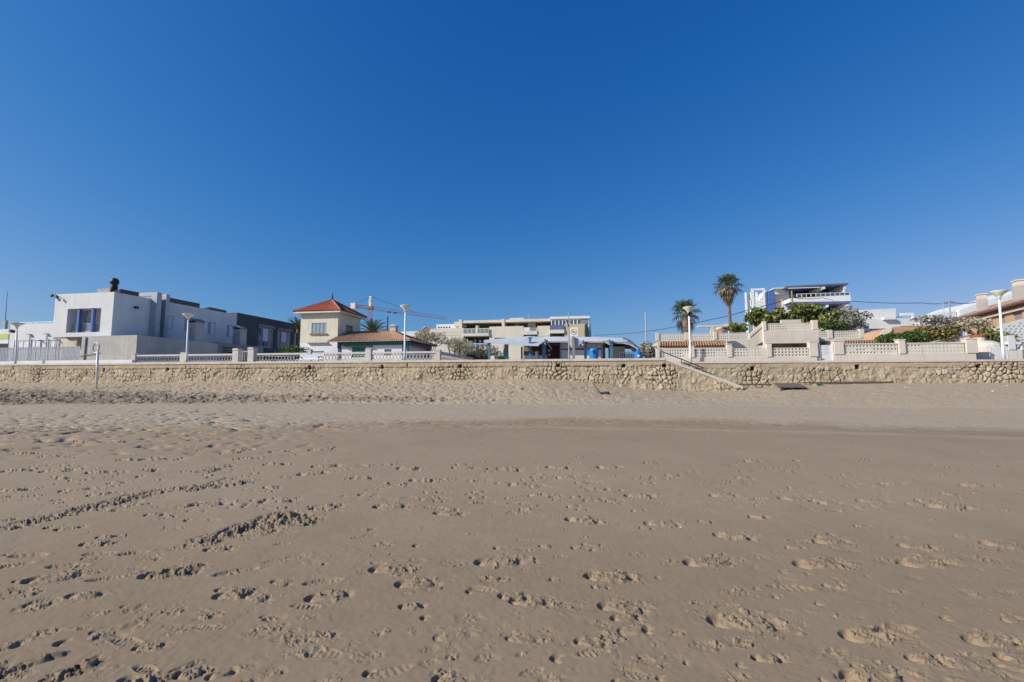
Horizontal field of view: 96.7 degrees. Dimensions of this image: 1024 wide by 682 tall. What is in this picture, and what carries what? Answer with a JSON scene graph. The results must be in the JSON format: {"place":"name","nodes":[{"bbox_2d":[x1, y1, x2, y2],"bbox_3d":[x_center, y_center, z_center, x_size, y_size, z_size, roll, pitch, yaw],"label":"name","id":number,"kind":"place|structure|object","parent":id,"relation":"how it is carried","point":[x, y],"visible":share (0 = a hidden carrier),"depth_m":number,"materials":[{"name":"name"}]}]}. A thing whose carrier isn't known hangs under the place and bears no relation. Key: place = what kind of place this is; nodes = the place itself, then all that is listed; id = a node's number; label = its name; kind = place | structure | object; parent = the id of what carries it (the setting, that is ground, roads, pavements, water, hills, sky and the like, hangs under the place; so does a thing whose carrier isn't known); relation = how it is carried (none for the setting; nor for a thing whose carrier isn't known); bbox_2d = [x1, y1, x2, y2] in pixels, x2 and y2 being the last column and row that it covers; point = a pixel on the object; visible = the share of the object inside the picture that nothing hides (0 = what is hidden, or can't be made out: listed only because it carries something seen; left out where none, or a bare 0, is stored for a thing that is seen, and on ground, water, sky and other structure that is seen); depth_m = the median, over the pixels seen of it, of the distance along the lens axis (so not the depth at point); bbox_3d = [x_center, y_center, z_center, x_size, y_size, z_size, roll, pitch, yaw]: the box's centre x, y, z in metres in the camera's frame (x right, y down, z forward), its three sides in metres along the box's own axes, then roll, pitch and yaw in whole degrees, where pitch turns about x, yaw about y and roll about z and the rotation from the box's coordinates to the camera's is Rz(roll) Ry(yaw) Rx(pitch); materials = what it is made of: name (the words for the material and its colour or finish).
{"place":"outdoors","nodes":[
{"label":"outdoors","id":0,"kind":"place"},
{"bbox_2d":[0,353,91,361],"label":"cable","id":1,"kind":"object","parent":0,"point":[53,358],"visible":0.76,"depth_m":44.58,"materials":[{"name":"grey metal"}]},
{"bbox_2d":[186,318,204,341],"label":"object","id":2,"kind":"object","parent":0,"point":[196,329],"visible":0.79,"depth_m":50.36,"materials":[{"name":"glass"}]},
{"bbox_2d":[232,325,247,344],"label":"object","id":3,"kind":"object","parent":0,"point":[239,336],"visible":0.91,"depth_m":57.33,"materials":[{"name":"glass"}]},
{"bbox_2d":[0,378,1023,681],"bbox_3d":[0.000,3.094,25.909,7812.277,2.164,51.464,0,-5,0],"label":"sand","id":4,"kind":"structure","parent":0,"point":[494,530],"depth_m":4.85,"materials":[{"name":"sand"}]},
{"bbox_2d":[92,342,99,388],"bbox_3d":[-31.723,2.001,34.634,0.750,3.800,0.150,-1,-5,10],"label":"marker post","id":5,"kind":"object","parent":4,"relation":"on","point":[97,363],"visible":0.98,"depth_m":34.61,"materials":[{"name":"metal"}]},
{"bbox_2d":[0,358,742,391],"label":"sea wall","id":6,"kind":"structure","parent":4,"relation":"on","point":[656,373],"depth_m":33.08,"materials":[{"name":"stone"}]},
{"bbox_2d":[593,384,609,394],"bbox_3d":[5.284,2.830,27.041,1.029,0.721,0.402,-1,-5,10],"label":"driftwood stick","id":7,"kind":"object","parent":4,"relation":"on","point":[605,392],"visible":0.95,"depth_m":26.95,"materials":[{"name":"wood"}]},
{"bbox_2d":[662,351,703,368],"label":"beach steps","id":8,"kind":"structure","parent":4,"relation":"on","point":[681,359],"depth_m":30.50,"materials":[{"name":"concrete"}]},
{"bbox_2d":[738,384,771,384],"bbox_3d":[15.759,2.841,29.636,2.138,0.100,0.080,-1,-5,10],"label":"timber plank","id":9,"kind":"object","parent":4,"relation":"on","point":[754,384],"visible":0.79,"depth_m":29.59,"materials":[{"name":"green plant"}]},
{"bbox_2d":[773,383,806,390],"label":"boardwalk","id":10,"kind":"structure","parent":4,"relation":"on","point":[789,385],"depth_m":27.42,"materials":[{"name":"grey wood"}]},
{"bbox_2d":[798,381,893,383],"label":"timber beam","id":11,"kind":"structure","parent":4,"relation":"on","point":[876,382],"depth_m":28.17,"materials":[{"name":"brown wood"}]},
{"bbox_2d":[678,359,1023,389],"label":"sea wall","id":12,"kind":"structure","parent":4,"relation":"on","point":[921,371],"depth_m":28.79,"materials":[{"name":"stone"}]},
{"bbox_2d":[0,0,1023,357],"label":"sky","id":13,"kind":"structure","parent":0,"point":[606,161],"materials":[{"name":"blue"}]},
{"bbox_2d":[931,334,970,341],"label":"sloping wall","id":14,"kind":"structure","parent":0,"point":[957,339],"depth_m":31.37,"materials":[{"name":"stone"}]},
{"bbox_2d":[958,328,967,336],"bbox_3d":[31.121,-0.576,31.491,0.511,0.653,0.380,-1,-5,10],"label":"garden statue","id":15,"kind":"object","parent":14,"relation":"on","point":[964,333],"visible":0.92,"depth_m":31.34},
{"bbox_2d":[914,291,1011,325],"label":"gabled house","id":16,"kind":"structure","parent":0,"point":[959,310],"depth_m":69.37,"materials":[{"name":"white paint"}]},
{"bbox_2d":[941,299,954,323],"bbox_3d":[46.032,-0.687,47.824,1.440,7.468,0.120,-1,-5,10],"label":"tv aerial","id":17,"kind":"object","parent":16,"relation":"on","point":[949,303],"visible":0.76,"depth_m":48.05,"materials":[{"name":"grey metal"}]},
{"bbox_3d":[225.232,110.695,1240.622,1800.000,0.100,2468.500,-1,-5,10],"label":"promenade","id":18,"kind":"structure","parent":0,"visible":0},
{"bbox_2d":[0,329,9,360],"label":"building","id":19,"kind":"structure","parent":18,"relation":"on","point":[4,337],"depth_m":74.24,"materials":[{"name":"paint"}]},
{"bbox_2d":[0,344,8,360],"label":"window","id":20,"kind":"structure","parent":19,"relation":"in","point":[6,345],"depth_m":74.71,"materials":[{"name":"glass"}]},
{"bbox_2d":[2,291,7,328],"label":"antenna mast","id":21,"kind":"object","parent":19,"relation":"on","point":[5,324],"visible":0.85,"depth_m":78.28,"materials":[{"name":"grey metal"}]},
{"bbox_2d":[9,322,24,363],"bbox_3d":[-44.473,0.323,40.697,1.113,3.976,0.985,-1,-5,10],"label":"street lamp","id":22,"kind":"object","parent":18,"relation":"on","point":[16,324],"visible":0.98,"depth_m":40.66,"materials":[{"name":"metal"}]},
{"bbox_2d":[26,334,33,353],"bbox_3d":[-50.869,1.107,47.909,0.720,3.711,0.280,-1,-5,10],"label":"post lamp","id":23,"kind":"object","parent":18,"relation":"on","point":[31,336],"visible":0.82,"depth_m":47.97,"materials":[{"name":"metal"}]},
{"bbox_2d":[0,346,61,360],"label":"slat fence","id":24,"kind":"object","parent":18,"relation":"on","point":[29,349],"visible":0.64,"depth_m":45.82,"materials":[{"name":"metal"}]},
{"bbox_2d":[11,339,60,360],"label":"garden wall","id":25,"kind":"structure","parent":18,"relation":"on","point":[51,343],"depth_m":48.39,"materials":[{"name":"white paint"}]},
{"bbox_2d":[8,321,65,360],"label":"annexe building","id":26,"kind":"structure","parent":18,"relation":"on","point":[37,331],"depth_m":51.90,"materials":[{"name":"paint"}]},
{"bbox_2d":[43,333,51,358],"bbox_3d":[-48.663,1.058,47.513,0.720,3.736,0.280,-1,-5,10],"label":"post lamp","id":27,"kind":"object","parent":18,"relation":"on","point":[48,335],"visible":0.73,"depth_m":47.57,"materials":[{"name":"metal"}]},
{"bbox_2d":[0,360,134,363],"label":"kerb wall","id":28,"kind":"structure","parent":18,"relation":"on","point":[69,361],"depth_m":40.72,"materials":[{"name":"white paint"}]},
{"bbox_2d":[61,346,80,359],"bbox_3d":[-43.616,1.601,44.997,2.439,2.203,0.160,-1,-5,10],"label":"sign","id":29,"kind":"object","parent":18,"relation":"on","point":[68,351],"visible":0.61,"depth_m":44.96,"materials":[{"name":"paint"}]},
{"bbox_2d":[50,278,236,359],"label":"white house","id":30,"kind":"structure","parent":18,"relation":"on","point":[113,310],"depth_m":47.33,"materials":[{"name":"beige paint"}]},
{"bbox_2d":[83,311,87,320],"bbox_3d":[-44.886,-2.646,47.631,1.093,1.173,0.040,-1,-5,10],"label":"window","id":31,"kind":"structure","parent":30,"relation":"in","point":[85,313],"depth_m":47.55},
{"bbox_2d":[168,316,172,329],"bbox_3d":[-38.615,-2.069,51.213,0.210,1.481,1.022,-1,-5,10],"label":"window","id":32,"kind":"structure","parent":30,"relation":"in","point":[170,318],"depth_m":51.40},
{"bbox_2d":[184,318,186,331],"bbox_3d":[-38.190,-1.856,53.558,0.210,1.584,1.024,-1,-5,10],"label":"window","id":33,"kind":"structure","parent":30,"relation":"in","point":[185,323],"depth_m":53.36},
{"bbox_2d":[207,322,215,335],"bbox_3d":[-37.589,-1.515,56.863,0.210,1.561,1.238,-1,-5,10],"label":"window","id":34,"kind":"structure","parent":30,"relation":"in","point":[211,326],"depth_m":56.90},
{"bbox_2d":[226,325,232,337],"bbox_3d":[-37.061,-1.228,59.765,0.210,1.557,1.253,-1,-5,10],"label":"window","id":35,"kind":"structure","parent":30,"relation":"in","point":[229,333],"depth_m":59.71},
{"bbox_2d":[80,335,217,361],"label":"garden wall","id":36,"kind":"structure","parent":18,"relation":"on","point":[119,347],"depth_m":44.15,"materials":[{"name":"paint"}]},
{"bbox_2d":[131,352,231,362],"bbox_3d":[-30.152,1.716,41.644,11.003,1.370,0.400,-1,-5,10],"label":"balustrade","id":37,"kind":"object","parent":18,"relation":"on","point":[136,356],"visible":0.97,"depth_m":41.52,"materials":[{"name":"concrete"}]},
{"bbox_2d":[182,313,194,361],"bbox_3d":[-26.797,-0.125,37.528,0.908,4.298,0.908,-1,-5,10],"label":"street lamp","id":38,"kind":"object","parent":18,"relation":"on","point":[188,316],"visible":0.98,"depth_m":37.47,"materials":[{"name":"metal"}]},
{"bbox_2d":[232,348,242,361],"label":"gate pillar","id":39,"kind":"structure","parent":18,"relation":"on","point":[236,354],"depth_m":40.44,"materials":[{"name":"paint"}]},
{"bbox_2d":[215,342,262,361],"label":"garden wall","id":40,"kind":"structure","parent":18,"relation":"on","point":[225,348],"depth_m":54.48,"materials":[{"name":"concrete"}]},
{"bbox_2d":[247,347,257,361],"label":"gate pillar","id":41,"kind":"structure","parent":18,"relation":"on","point":[252,351],"depth_m":40.16,"materials":[{"name":"stone"}]},
{"bbox_2d":[229,313,300,360],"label":"charcoal house","id":42,"kind":"structure","parent":18,"relation":"on","point":[269,335],"depth_m":66.77,"materials":[{"name":"paint"}]},
{"bbox_2d":[258,324,275,347],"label":"window","id":43,"kind":"structure","parent":42,"relation":"in","point":[265,335],"depth_m":66.34,"materials":[{"name":"grey glass"}]},
{"bbox_2d":[277,327,292,347],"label":"window","id":44,"kind":"structure","parent":42,"relation":"in","point":[283,337],"depth_m":70.19,"materials":[{"name":"grey glass"}]},
{"bbox_2d":[274,345,308,358],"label":"hedge","id":45,"kind":"object","parent":18,"relation":"on","point":[294,349],"visible":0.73,"depth_m":43.80,"materials":[{"name":"green plant"}]},
{"bbox_2d":[283,317,300,360],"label":"date palm","id":46,"kind":"object","parent":18,"relation":"on","point":[297,325],"visible":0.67,"depth_m":68.93,"materials":[{"name":"green plant"}]},
{"bbox_2d":[296,354,323,360],"bbox_3d":[-16.421,1.524,36.937,2.109,0.913,0.665,-1,-5,10],"label":"bench","id":47,"kind":"object","parent":18,"relation":"on","point":[318,357],"visible":0.98,"depth_m":37.13,"materials":[{"name":"white paint"}]},
{"bbox_2d":[254,348,434,361],"bbox_3d":[-14.508,1.397,38.833,16.762,1.500,0.400,-1,-5,10],"label":"balustrade","id":48,"kind":"object","parent":18,"relation":"on","point":[368,353],"visible":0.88,"depth_m":38.55,"materials":[{"name":"concrete"}]},
{"bbox_2d":[292,293,437,360],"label":"tower house","id":49,"kind":"structure","parent":18,"relation":"on","point":[331,325],"depth_m":48.61,"materials":[{"name":"white paint"}]},
{"bbox_2d":[309,323,326,334],"bbox_3d":[-20.698,-1.302,48.750,2.048,1.276,0.240,-1,-5,10],"label":"window","id":50,"kind":"structure","parent":49,"relation":"in","point":[317,328],"depth_m":48.80,"materials":[{"name":"glass"}]},
{"bbox_2d":[332,347,337,357],"bbox_3d":[-18.026,1.178,46.616,0.760,1.043,0.026,-1,-5,10],"label":"wing window","id":51,"kind":"structure","parent":49,"relation":"in","point":[335,349],"depth_m":46.62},
{"bbox_2d":[360,318,388,330],"bbox_3d":[-17.848,0.466,58.409,4.202,6.876,4.265,2,-6,-23],"label":"date palm","id":52,"kind":"object","parent":18,"relation":"on","point":[372,326],"visible":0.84,"depth_m":57.98,"materials":[{"name":"green plant"}]},
{"bbox_2d":[350,296,446,329],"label":"tower crane","id":53,"kind":"object","parent":18,"relation":"on","point":[355,306],"visible":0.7,"depth_m":161.94,"materials":[{"name":"orange paint"}]},
{"bbox_2d":[400,305,410,359],"bbox_3d":[-8.040,-0.499,34.156,0.826,4.436,0.826,-1,-5,10],"label":"street lamp","id":54,"kind":"object","parent":18,"relation":"on","point":[405,307],"visible":0.97,"depth_m":34.10,"materials":[{"name":"metal"}]},
{"bbox_2d":[401,326,431,341],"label":"house","id":55,"kind":"structure","parent":18,"relation":"on","point":[411,333],"depth_m":93.59,"materials":[{"name":"white paint"}]},
{"bbox_2d":[412,331,447,359],"bbox_3d":[-10.260,1.122,55.841,5.031,5.143,2.241,-1,-5,10],"label":"dry shrub","id":56,"kind":"object","parent":18,"relation":"on","point":[425,336],"visible":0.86,"depth_m":55.79,"materials":[{"name":"beige plant"}]},
{"bbox_2d":[435,350,472,359],"bbox_3d":[-5.130,1.815,42.286,0.440,1.290,10.620,-1,-5,10],"label":"balustrade","id":57,"kind":"object","parent":18,"relation":"on","point":[440,355],"visible":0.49,"depth_m":39.56,"materials":[{"name":"concrete"}]},
{"bbox_2d":[435,336,475,355],"bbox_3d":[-6.091,1.319,49.943,4.845,3.697,2.495,-1,-5,10],"label":"dry shrub","id":58,"kind":"object","parent":18,"relation":"on","point":[464,348],"visible":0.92,"depth_m":49.83,"materials":[{"name":"beige plant"}]},
{"bbox_2d":[468,344,500,359],"bbox_3d":[-3.147,1.786,51.080,3.923,2.978,2.406,-1,-5,10],"label":"dry shrub","id":59,"kind":"object","parent":18,"relation":"on","point":[483,350],"visible":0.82,"depth_m":50.61,"materials":[{"name":"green plant"}]},
{"bbox_2d":[430,313,590,359],"bbox_3d":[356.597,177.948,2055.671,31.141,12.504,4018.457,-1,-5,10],"label":"apartment block","id":60,"kind":"structure","parent":18,"relation":"on","point":[477,333],"depth_m":87.58,"materials":[{"name":"beige paint"}]},
{"bbox_2d":[484,336,637,359],"bbox_3d":[4.353,0.948,42.540,14.509,3.061,7.900,-1,-5,10],"label":"beach kiosk","id":61,"kind":"object","parent":18,"relation":"on","point":[547,347],"visible":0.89,"depth_m":41.42,"materials":[{"name":"paint"}]},
{"bbox_2d":[565,312,571,358],"bbox_3d":[4.847,-0.167,39.132,0.620,4.670,0.260,-1,-5,10],"label":"loudspeaker pole","id":62,"kind":"object","parent":18,"relation":"on","point":[568,336],"visible":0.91,"depth_m":39.15,"materials":[{"name":"grey metal"}]},
{"bbox_2d":[569,327,579,358],"bbox_3d":[4.361,0.277,31.733,0.744,2.455,0.238,-1,-5,10],"label":"sign post","id":63,"kind":"object","parent":18,"relation":"on","point":[574,342],"visible":0.98,"depth_m":31.71,"materials":[{"name":"metal"}]},
{"bbox_2d":[589,348,598,358],"bbox_3d":[6.743,1.293,37.431,0.784,1.456,0.774,-1,-5,10],"label":"litter bin","id":64,"kind":"object","parent":18,"relation":"on","point":[593,353],"visible":0.77,"depth_m":37.16,"materials":[{"name":"blue plastic"}]},
{"bbox_2d":[619,352,633,357],"bbox_3d":[10.456,1.679,41.330,1.334,1.389,0.110,-1,-5,10],"label":"terrace railing","id":65,"kind":"object","parent":18,"relation":"on","point":[621,355],"visible":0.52,"depth_m":41.34,"materials":[{"name":"metal"}]},
{"bbox_2d":[634,349,641,357],"bbox_3d":[9.798,1.223,35.353,0.625,1.221,0.615,-1,-5,10],"label":"litter bin","id":66,"kind":"object","parent":18,"relation":"on","point":[637,353],"visible":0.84,"depth_m":35.15,"materials":[{"name":"blue plastic"}]},
{"bbox_2d":[641,311,646,341],"bbox_3d":[18.095,0.070,62.292,0.794,8.363,0.280,-1,-5,10],"label":"street light","id":67,"kind":"object","parent":18,"relation":"on","point":[645,328],"visible":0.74,"depth_m":62.33,"materials":[{"name":"metal"}]},
{"bbox_2d":[637,341,655,357],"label":"oleander bush","id":68,"kind":"object","parent":18,"relation":"on","point":[647,349],"visible":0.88,"depth_m":35.80,"materials":[{"name":"green plant"}]},
{"bbox_2d":[669,299,702,334],"bbox_3d":[15.772,-0.772,41.055,2.917,6.467,3.052,-1,-5,10],"label":"fan palm","id":69,"kind":"object","parent":18,"relation":"on","point":[679,306],"visible":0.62,"depth_m":41.03,"materials":[{"name":"green plant"}]},
{"bbox_2d":[683,306,694,361],"bbox_3d":[12.325,-0.407,31.573,0.809,3.989,0.809,-1,-5,10],"label":"street lamp","id":70,"kind":"object","parent":18,"relation":"on","point":[688,309],"visible":0.98,"depth_m":31.51,"materials":[{"name":"metal"}]},
{"bbox_2d":[697,323,744,338],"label":"pergola house","id":71,"kind":"structure","parent":18,"relation":"on","point":[721,328],"depth_m":55.23,"materials":[{"name":"beige paint"}]},
{"bbox_2d":[712,273,746,332],"bbox_3d":[21.630,-2.050,45.280,3.210,9.737,3.238,-1,-5,10],"label":"fan palm","id":72,"kind":"object","parent":18,"relation":"on","point":[726,294],"visible":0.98,"depth_m":45.20,"materials":[{"name":"green plant"}]},
{"bbox_2d":[655,341,817,361],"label":"lattice wall","id":73,"kind":"structure","parent":18,"relation":"on","point":[765,354],"depth_m":31.32,"materials":[{"name":"concrete"}]},
{"bbox_2d":[727,322,748,332],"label":"bush","id":74,"kind":"object","parent":18,"relation":"on","point":[737,327],"visible":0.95,"depth_m":40.75,"materials":[{"name":"green plant"}]},
{"bbox_2d":[743,306,772,328],"bbox_3d":[21.937,-0.332,40.020,2.686,5.383,2.877,3,-6,-32],"label":"leafy tree","id":75,"kind":"object","parent":18,"relation":"on","point":[756,317],"visible":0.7,"depth_m":39.78,"materials":[{"name":"green plant"}]},
{"bbox_2d":[653,319,885,356],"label":"terrace house","id":76,"kind":"structure","parent":18,"relation":"on","point":[795,334],"depth_m":32.92,"materials":[{"name":"beige paint"}]},
{"bbox_2d":[764,307,804,329],"bbox_3d":[23.116,-0.292,38.853,3.204,5.098,2.947,-1,-5,10],"label":"leafy tree","id":77,"kind":"object","parent":18,"relation":"on","point":[777,315],"visible":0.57,"depth_m":38.19,"materials":[{"name":"green plant"}]},
{"bbox_2d":[745,283,850,333],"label":"modern house","id":78,"kind":"structure","parent":18,"relation":"on","point":[837,295],"depth_m":68.74,"materials":[{"name":"white paint"}]},
{"bbox_2d":[787,302,823,323],"bbox_3d":[25.471,-0.564,39.275,2.799,5.706,2.178,-4,-6,36],"label":"leafy tree","id":79,"kind":"object","parent":18,"relation":"on","point":[809,312],"visible":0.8,"depth_m":39.00,"materials":[{"name":"green plant"}]},
{"bbox_2d":[817,308,843,324],"bbox_3d":[26.639,-0.286,38.163,1.954,4.953,2.929,-1,-5,10],"label":"leafy tree","id":80,"kind":"object","parent":18,"relation":"on","point":[823,316],"visible":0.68,"depth_m":37.67,"materials":[{"name":"green plant"}]},
{"bbox_2d":[818,321,852,330],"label":"hedge","id":81,"kind":"object","parent":18,"relation":"on","point":[841,326],"visible":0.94,"depth_m":36.93,"materials":[{"name":"green plant"}]},
{"bbox_2d":[831,306,874,332],"bbox_3d":[29.329,-0.408,39.196,3.088,5.394,2.940,-5,-7,44],"label":"oleander bush","id":82,"kind":"object","parent":18,"relation":"on","point":[854,319],"visible":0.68,"depth_m":38.89,"materials":[{"name":"white plant"}]},
{"bbox_2d":[818,308,919,334],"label":"flat roofed house","id":83,"kind":"structure","parent":18,"relation":"on","point":[883,318],"depth_m":60.84,"materials":[{"name":"white paint"}]},
{"bbox_2d":[841,325,926,334],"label":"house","id":84,"kind":"structure","parent":18,"relation":"on","point":[866,330],"depth_m":45.26,"materials":[{"name":"paint"}]},
{"bbox_2d":[873,332,912,342],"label":"hedge","id":85,"kind":"object","parent":18,"relation":"on","point":[888,337],"visible":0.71,"depth_m":31.09,"materials":[{"name":"green plant"}]},
{"bbox_2d":[864,326,922,349],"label":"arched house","id":86,"kind":"structure","parent":18,"relation":"on","point":[871,335],"depth_m":41.71,"materials":[{"name":"paint"}]},
{"bbox_2d":[830,338,977,360],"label":"lattice wall","id":87,"kind":"structure","parent":18,"relation":"on","point":[965,349],"depth_m":29.58,"materials":[{"name":"concrete"}]},
{"bbox_2d":[817,343,833,360],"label":"white gate","id":88,"kind":"structure","parent":87,"relation":"attached to","point":[825,352],"depth_m":30.47,"materials":[{"name":"metal"}]},
{"bbox_2d":[820,345,831,360],"bbox_3d":[21.026,0.864,30.495,0.696,1.163,0.050,-1,-5,10],"label":"door","id":89,"kind":"structure","parent":88,"relation":"in","point":[824,357],"depth_m":30.46,"materials":[{"name":"white paint"}]},
{"bbox_2d":[899,330,931,345],"bbox_3d":[27.541,-0.144,31.344,2.158,1.238,1.782,-1,-5,10],"label":"hedge","id":90,"kind":"object","parent":18,"relation":"on","point":[918,337],"visible":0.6,"depth_m":30.88,"materials":[{"name":"green plant"}]},
{"bbox_2d":[909,314,957,327],"bbox_3d":[34.110,-0.053,36.720,3.415,4.239,1.763,-1,-5,10],"label":"dry shrub","id":91,"kind":"object","parent":18,"relation":"on","point":[933,320],"visible":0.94,"depth_m":36.54,"materials":[{"name":"grey plant"}]},
{"bbox_2d":[910,323,975,341],"bbox_3d":[30.419,0.231,32.114,3.782,2.859,2.126,-1,-5,10],"label":"yellowing bush","id":92,"kind":"object","parent":18,"relation":"on","point":[943,332],"visible":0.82,"depth_m":31.55,"materials":[{"name":"green plant"}]},
{"bbox_2d":[954,316,993,334],"bbox_3d":[35.091,-0.014,34.445,2.265,3.742,1.567,-1,-5,10],"label":"garden shrub","id":93,"kind":"object","parent":18,"relation":"on","point":[975,323],"visible":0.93,"depth_m":34.33,"materials":[{"name":"beige plant"}]},
{"bbox_2d":[970,335,986,341],"bbox_3d":[31.752,0.565,30.917,0.840,1.935,0.819,-1,-5,10],"label":"planter","id":94,"kind":"object","parent":18,"relation":"on","point":[981,338],"visible":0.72,"depth_m":30.68,"materials":[{"name":"red tile"}]},
{"bbox_2d":[976,352,989,359],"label":"wall","id":95,"kind":"structure","parent":18,"relation":"on","point":[982,355],"depth_m":29.47,"materials":[{"name":"concrete"}]},
{"bbox_2d":[944,279,1023,333],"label":"orange house","id":96,"kind":"structure","parent":18,"relation":"on","point":[1012,310],"depth_m":43.74,"materials":[{"name":"paint"}]},
{"bbox_2d":[854,301,975,303],"bbox_3d":[55.234,-5.471,61.252,8.053,4.221,21.969,-1,-5,10],"label":"power cable","id":97,"kind":"object","parent":96,"relation":"attached to","point":[925,303],"visible":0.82,"depth_m":64.36,"materials":[{"name":"black metal"}]},
{"bbox_2d":[978,341,1001,356],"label":"wall","id":98,"kind":"structure","parent":18,"relation":"on","point":[983,346],"depth_m":30.08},
{"bbox_2d":[976,325,1004,341],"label":"garden shrub","id":99,"kind":"object","parent":18,"relation":"on","point":[991,334],"visible":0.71,"depth_m":31.61,"materials":[{"name":"green plant"}]},
{"bbox_2d":[988,290,1008,358],"bbox_3d":[30.576,-0.940,28.409,0.928,4.482,0.928,-1,-5,10],"label":"street lamp","id":100,"kind":"object","parent":18,"relation":"on","point":[998,294],"visible":0.98,"depth_m":28.38,"materials":[{"name":"metal"}]},
{"bbox_2d":[993,319,1023,349],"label":"patterned wall","id":101,"kind":"structure","parent":18,"relation":"on","point":[1016,327],"depth_m":32.01,"materials":[{"name":"concrete"}]},
{"bbox_2d":[998,332,1020,341],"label":"garden shrub","id":102,"kind":"object","parent":18,"relation":"on","point":[1007,333],"visible":0.19,"depth_m":30.00,"materials":[{"name":"green plant"}]},
{"bbox_2d":[1004,335,1023,358],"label":"baluster wall","id":103,"kind":"structure","parent":18,"relation":"on","point":[1014,351],"depth_m":29.20,"materials":[{"name":"white paint"}]},
{"bbox_2d":[989,346,1008,358],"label":"picket gate","id":104,"kind":"structure","parent":103,"relation":"attached to","point":[994,354],"depth_m":29.35,"materials":[{"name":"white paint"}]},
{"bbox_3d":[24.932,-1.064,40.259,0.180,6.859,0.180,-1,-5,10],"label":"utility pole","id":105,"kind":"object","parent":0,"visible":0},
{"bbox_2d":[610,297,790,334],"bbox_3d":[20.137,-2.171,61.502,1.089,1.556,43.179,1,-5,-13],"label":"power cable","id":106,"kind":"object","parent":105,"relation":"attached to","point":[710,319],"visible":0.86,"depth_m":49.83,"materials":[{"name":"black metal"}]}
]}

